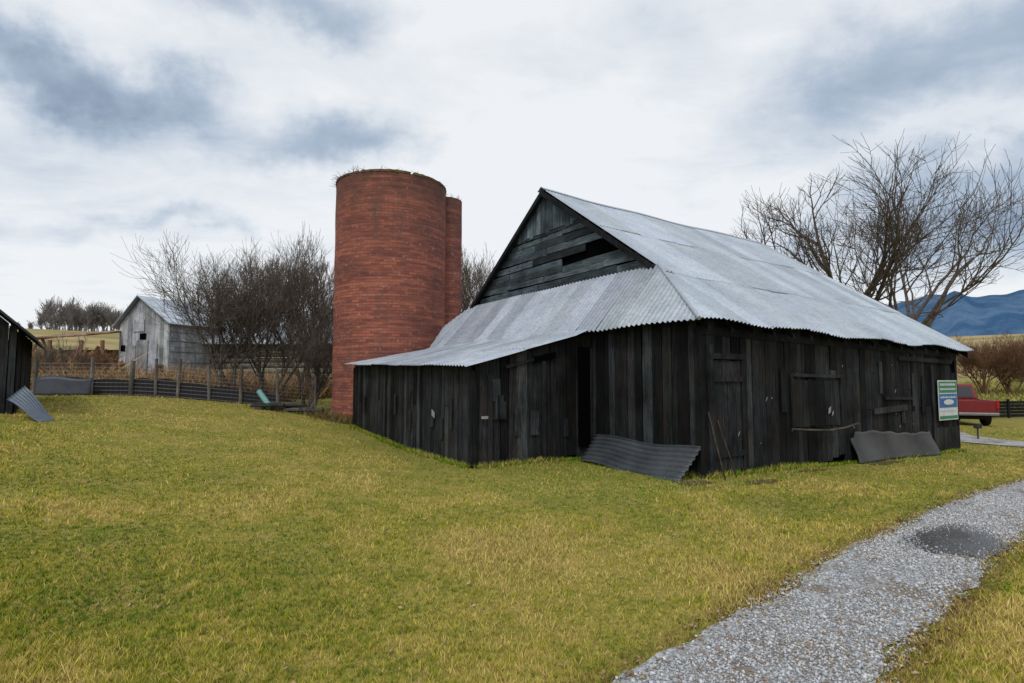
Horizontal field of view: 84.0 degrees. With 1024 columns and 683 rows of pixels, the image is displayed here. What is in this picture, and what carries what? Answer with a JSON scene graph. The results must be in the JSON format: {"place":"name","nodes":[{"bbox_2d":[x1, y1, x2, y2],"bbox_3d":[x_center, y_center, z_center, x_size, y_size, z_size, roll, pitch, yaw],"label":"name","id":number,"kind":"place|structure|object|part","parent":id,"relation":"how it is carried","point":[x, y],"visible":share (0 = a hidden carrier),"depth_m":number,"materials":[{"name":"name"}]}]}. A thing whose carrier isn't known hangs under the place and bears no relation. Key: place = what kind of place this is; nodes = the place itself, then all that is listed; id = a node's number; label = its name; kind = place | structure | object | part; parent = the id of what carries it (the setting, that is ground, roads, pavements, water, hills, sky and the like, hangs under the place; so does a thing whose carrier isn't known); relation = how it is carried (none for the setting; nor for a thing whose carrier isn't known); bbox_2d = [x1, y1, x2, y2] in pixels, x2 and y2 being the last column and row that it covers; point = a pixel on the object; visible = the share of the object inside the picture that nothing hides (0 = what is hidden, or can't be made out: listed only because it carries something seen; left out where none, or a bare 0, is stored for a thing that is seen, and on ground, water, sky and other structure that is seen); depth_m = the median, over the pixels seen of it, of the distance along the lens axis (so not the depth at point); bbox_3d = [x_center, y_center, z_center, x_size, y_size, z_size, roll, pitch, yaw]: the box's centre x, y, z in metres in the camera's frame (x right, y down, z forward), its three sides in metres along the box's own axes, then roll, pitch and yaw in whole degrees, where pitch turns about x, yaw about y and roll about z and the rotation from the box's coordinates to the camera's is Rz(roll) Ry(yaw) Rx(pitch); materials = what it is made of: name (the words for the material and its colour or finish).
{"place":"outdoors","nodes":[
{"label":"outdoors","id":0,"kind":"place"},
{"bbox_2d":[0,328,1023,682],"bbox_3d":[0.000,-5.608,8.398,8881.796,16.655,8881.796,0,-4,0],"label":"ground","id":1,"kind":"structure","parent":0,"point":[112,342],"depth_m":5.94,"materials":[{"name":"green plant"}]},
{"bbox_2d":[0,309,46,413],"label":"dark shed","id":2,"kind":"structure","parent":1,"relation":"on","point":[15,368],"depth_m":12.07,"materials":[{"name":"wood"},{"name":"metal"}]},
{"bbox_2d":[6,386,54,421],"bbox_3d":[-9.861,1.278,11.671,0.856,0.746,0.418,-1,-4,9],"label":"bent roofing sheet","id":3,"kind":"object","parent":1,"relation":"on","point":[25,399],"visible":1,"depth_m":11.69,"materials":[{"name":"grey metal"}]},
{"bbox_2d":[31,332,90,376],"bbox_3d":[-20.857,0.966,26.323,2.823,2.784,2.239,2,-4,-30],"label":"bare shrub","id":4,"kind":"object","parent":1,"relation":"on","point":[48,357],"visible":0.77,"depth_m":26.01,"materials":[{"name":"brown plant"}]},
{"bbox_2d":[33,376,92,395],"bbox_3d":[-14.900,1.471,18.892,1.670,0.673,0.150,1,-4,-12],"label":"sheet","id":5,"kind":"object","parent":1,"relation":"on","point":[53,385],"visible":0.95,"depth_m":18.88,"materials":[{"name":"metal"}]},
{"bbox_2d":[8,330,123,374],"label":"collapsed shed","id":6,"kind":"structure","parent":1,"relation":"on","point":[102,345],"depth_m":32.34,"materials":[{"name":"brown wood"}]},
{"bbox_2d":[17,294,122,331],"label":"distant tree line","id":7,"kind":"object","parent":1,"relation":"on","point":[79,319],"visible":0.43,"depth_m":150.81,"materials":[{"name":"grey plant"}]},
{"bbox_2d":[7,346,159,375],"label":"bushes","id":8,"kind":"object","parent":1,"relation":"on","point":[72,363],"visible":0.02,"depth_m":29.51,"materials":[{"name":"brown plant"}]},
{"bbox_2d":[75,347,123,373],"bbox_3d":[-19.696,1.307,26.973,2.116,2.208,1.855,-2,-5,32],"label":"bare shrub","id":9,"kind":"object","parent":1,"relation":"on","point":[101,358],"visible":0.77,"depth_m":26.81,"materials":[{"name":"brown plant"}]},
{"bbox_2d":[30,357,316,406],"bbox_3d":[-12.371,1.505,19.652,10.716,2.057,0.328,1,-4,-12],"label":"wire fence","id":10,"kind":"object","parent":1,"relation":"on","point":[156,387],"visible":0.74,"depth_m":19.75,"materials":[{"name":"grey metal"}]},
{"bbox_2d":[30,357,331,401],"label":"dry weeds","id":11,"kind":"object","parent":1,"relation":"on","point":[325,392],"visible":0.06,"depth_m":24.59,"materials":[{"name":"brown plant"}]},
{"bbox_2d":[112,295,254,375],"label":"white shed","id":12,"kind":"structure","parent":1,"relation":"on","point":[142,337],"depth_m":32.41,"materials":[{"name":"painted wood"},{"name":"galvanised steel"}]},
{"bbox_2d":[111,231,310,388],"bbox_3d":[-11.012,-1.018,21.088,7.790,6.512,5.882,-3,-5,40],"label":"bare shrub","id":13,"kind":"object","parent":1,"relation":"on","point":[242,309],"visible":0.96,"depth_m":20.75,"materials":[{"name":"brown plant"}]},
{"bbox_2d":[187,228,333,401],"bbox_3d":[-9.755,-1.095,23.270,8.305,7.239,6.690,0,-4,0],"label":"bare shrub","id":14,"kind":"object","parent":1,"relation":"on","point":[299,286],"visible":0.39,"depth_m":22.34,"materials":[{"name":"brown plant"}]},
{"bbox_2d":[256,389,270,409],"bbox_3d":[-8.270,1.934,19.009,0.797,0.657,0.219,-3,-5,36],"label":"teal drain pipe","id":15,"kind":"object","parent":1,"relation":"on","point":[262,396],"visible":0.91,"depth_m":18.98,"materials":[{"name":"plastic"}]},
{"bbox_2d":[202,311,332,381],"bbox_3d":[-14.932,0.560,36.796,10.235,5.130,6.900,0,-4,0],"label":"bush","id":16,"kind":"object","parent":1,"relation":"on","point":[245,362],"depth_m":33.89,"materials":[{"name":"brown plant"}]},
{"bbox_2d":[236,221,333,393],"bbox_3d":[-10.570,-1.539,26.872,6.429,8.584,4.871,0,-4,0],"label":"bare tree","id":17,"kind":"object","parent":1,"relation":"on","point":[322,266],"visible":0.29,"depth_m":26.35,"materials":[{"name":"brown plant"}]},
{"bbox_2d":[250,402,327,415],"bbox_3d":[-7.319,2.263,19.146,2.898,0.499,1.405,0,-4,0],"label":"log pile","id":18,"kind":"object","parent":1,"relation":"on","point":[289,406],"visible":0.88,"depth_m":18.82,"materials":[{"name":"grey wood"}]},
{"bbox_2d":[252,299,332,406],"bbox_3d":[-7.347,0.327,21.551,4.011,4.542,4.518,0,-4,0],"label":"bare shrub","id":19,"kind":"object","parent":1,"relation":"on","point":[317,351],"visible":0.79,"depth_m":20.99,"materials":[{"name":"brown plant"}]},
{"bbox_2d":[300,406,352,424],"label":"silo weeds","id":20,"kind":"object","parent":1,"relation":"on","point":[331,416],"visible":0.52,"depth_m":18.00,"materials":[{"name":"brown plant"}]},
{"bbox_2d":[330,164,461,417],"bbox_3d":[-4.237,-1.405,20.064,3.929,8.612,4.318,-2,-4,24],"label":"brick silo","id":21,"kind":"object","parent":1,"relation":"on","point":[398,265],"visible":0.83,"depth_m":18.47,"materials":[{"name":"red brick"}]},
{"bbox_2d":[461,243,495,312],"bbox_3d":[-1.191,-1.401,35.139,8.090,11.025,5.913,2,-4,-30],"label":"bare tree","id":22,"kind":"object","parent":1,"relation":"on","point":[466,301],"visible":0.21,"depth_m":33.92,"materials":[{"name":"brown plant"}]},
{"bbox_2d":[11,406,1023,682],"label":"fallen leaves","id":23,"kind":"object","parent":1,"relation":"on","point":[717,610],"visible":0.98,"depth_m":4.31,"materials":[{"name":"brown plant"}]},
{"bbox_2d":[580,434,700,481],"bbox_3d":[2.248,2.116,10.543,0.573,0.598,2.620,2,-5,-32],"label":"corrugated metal sheet","id":24,"kind":"object","parent":1,"relation":"on","point":[666,462],"visible":0.98,"depth_m":10.40,"materials":[{"name":"grey metal"}]},
{"bbox_2d":[345,187,972,479],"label":"wooden barn","id":25,"kind":"structure","parent":1,"relation":"on","point":[574,327],"depth_m":12.01,"materials":[{"name":"wood"},{"name":"galvanised steel"}]},
{"bbox_2d":[363,344,958,479],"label":"doors and rails","id":26,"kind":"structure","parent":25,"relation":"in","point":[811,399],"depth_m":11.08,"materials":[{"name":"black wood"}]},
{"bbox_2d":[937,380,957,420],"bbox_3d":[11.306,1.517,14.745,1.100,1.020,0.026,2,-5,-32],"label":"wall sign","id":27,"kind":"object","parent":25,"relation":"attached to","point":[947,400],"visible":1,"depth_m":14.72,"materials":[{"name":"white metal"}]},
{"bbox_2d":[348,423,969,479],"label":"wall weeds","id":28,"kind":"object","parent":1,"relation":"on","point":[455,462],"depth_m":11.17,"materials":[{"name":"green plant"}]},
{"bbox_2d":[677,480,712,485],"bbox_3d":[2.978,2.285,9.189,0.733,0.014,0.432,1,-4,-18],"label":"dirt patch","id":29,"kind":"object","parent":1,"relation":"on","point":[694,484],"visible":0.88,"depth_m":9.15,"materials":[{"name":"brown soil"}]},
{"bbox_2d":[746,479,781,483],"bbox_3d":[4.114,2.314,9.408,0.939,0.008,0.356,2,-4,-27],"label":"dirt patch","id":30,"kind":"object","parent":1,"relation":"on","point":[765,480],"visible":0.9,"depth_m":9.41,"materials":[{"name":"brown soil"}]},
{"bbox_2d":[795,469,826,471],"bbox_3d":[5.610,2.435,10.726,1.075,0.032,0.225,3,-5,-34],"label":"dirt patch","id":31,"kind":"object","parent":1,"relation":"on","point":[807,470],"visible":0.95,"depth_m":10.77,"materials":[{"name":"brown soil"}]},
{"bbox_2d":[729,128,1023,301],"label":"bare tree","id":32,"kind":"object","parent":1,"relation":"on","point":[891,221],"visible":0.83,"depth_m":28.44,"materials":[{"name":"brown plant"}]},
{"bbox_2d":[868,460,904,464],"bbox_3d":[8.093,2.601,12.218,1.501,0.016,0.267,2,-4,-29],"label":"dirt patch","id":33,"kind":"object","parent":1,"relation":"on","point":[888,462],"visible":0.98,"depth_m":12.20,"materials":[{"name":"brown soil"}]},
{"bbox_2d":[776,148,1014,318],"bbox_3d":[23.164,-4.133,36.562,14.140,17.574,11.081,0,-4,0],"label":"bare tree","id":34,"kind":"object","parent":1,"relation":"on","point":[908,302],"visible":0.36,"depth_m":35.62,"materials":[{"name":"brown plant"}]},
{"bbox_2d":[851,430,941,463],"bbox_3d":[8.899,2.367,13.078,3.876,0.741,0.216,2,-5,-32],"label":"scrap metal sheet","id":35,"kind":"object","parent":1,"relation":"on","point":[870,446],"visible":0.99,"depth_m":12.91,"materials":[{"name":"grey metal"}]},
{"bbox_2d":[798,149,1023,327],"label":"bare tree","id":36,"kind":"object","parent":1,"relation":"on","point":[929,319],"visible":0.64,"depth_m":29.98,"materials":[{"name":"brown plant"}]},
{"bbox_2d":[973,423,981,438],"bbox_3d":[15.100,2.944,18.433,0.180,0.570,0.140,0,-4,0],"label":"meter post","id":37,"kind":"object","parent":1,"relation":"on","point":[977,426],"visible":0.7,"depth_m":18.42,"materials":[{"name":"black metal"}]},
{"bbox_2d":[957,384,999,424],"bbox_3d":[21.889,3.072,28.428,1.932,1.922,5.775,-1,-4,20],"label":"red pickup truck","id":38,"kind":"object","parent":1,"relation":"on","point":[973,406],"visible":0.39,"depth_m":25.92,"materials":[{"name":"paint"}]},
{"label":"windows","id":39,"kind":"part","parent":38,"relation":"part of","materials":[{"name":"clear glass"}]},
{"bbox_2d":[949,332,1023,395],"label":"russet shrub","id":40,"kind":"object","parent":1,"relation":"on","point":[976,359],"visible":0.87,"depth_m":47.32,"materials":[{"name":"brown plant"}]},
{"bbox_2d":[957,378,1023,410],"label":"field weeds","id":41,"kind":"object","parent":1,"relation":"on","point":[1000,395],"visible":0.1,"depth_m":48.99,"materials":[{"name":"green plant"}]},
{"bbox_2d":[977,329,1023,394],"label":"russet shrub","id":42,"kind":"object","parent":1,"relation":"on","point":[1017,343],"visible":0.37,"depth_m":47.71,"materials":[{"name":"brown plant"}]},
{"bbox_2d":[992,334,1023,381],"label":"russet shrub","id":43,"kind":"object","parent":1,"relation":"on","point":[1018,365],"visible":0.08,"depth_m":48.13,"materials":[{"name":"brown plant"}]},
{"bbox_2d":[998,399,1023,417],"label":"board fence","id":44,"kind":"object","parent":1,"relation":"on","point":[1007,412],"visible":0.27,"depth_m":31.62,"materials":[{"name":"black wood"}]},
{"bbox_2d":[0,0,1023,330],"label":"sky","id":45,"kind":"structure","parent":0,"point":[217,125],"materials":[{"name":"white"}]},
{"bbox_2d":[602,479,1023,682],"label":"gravel driveway","id":46,"kind":"structure","parent":0,"point":[706,639],"depth_m":3.96,"materials":[{"name":"grey gravel"}]},
{"bbox_2d":[897,522,1012,557],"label":"puddle","id":47,"kind":"object","parent":46,"relation":"on","point":[956,537],"visible":1,"depth_m":5.98,"materials":[{"name":"water"}]},
{"bbox_2d":[893,289,1023,336],"bbox_3d":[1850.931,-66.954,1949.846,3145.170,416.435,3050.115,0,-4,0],"label":"mountain ridge","id":48,"kind":"structure","parent":0,"point":[981,315],"depth_m":2117.92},
{"bbox_2d":[960,432,1023,446],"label":"gravel driveway","id":49,"kind":"structure","parent":0,"point":[965,437],"depth_m":17.81,"materials":[{"name":"grey gravel"}]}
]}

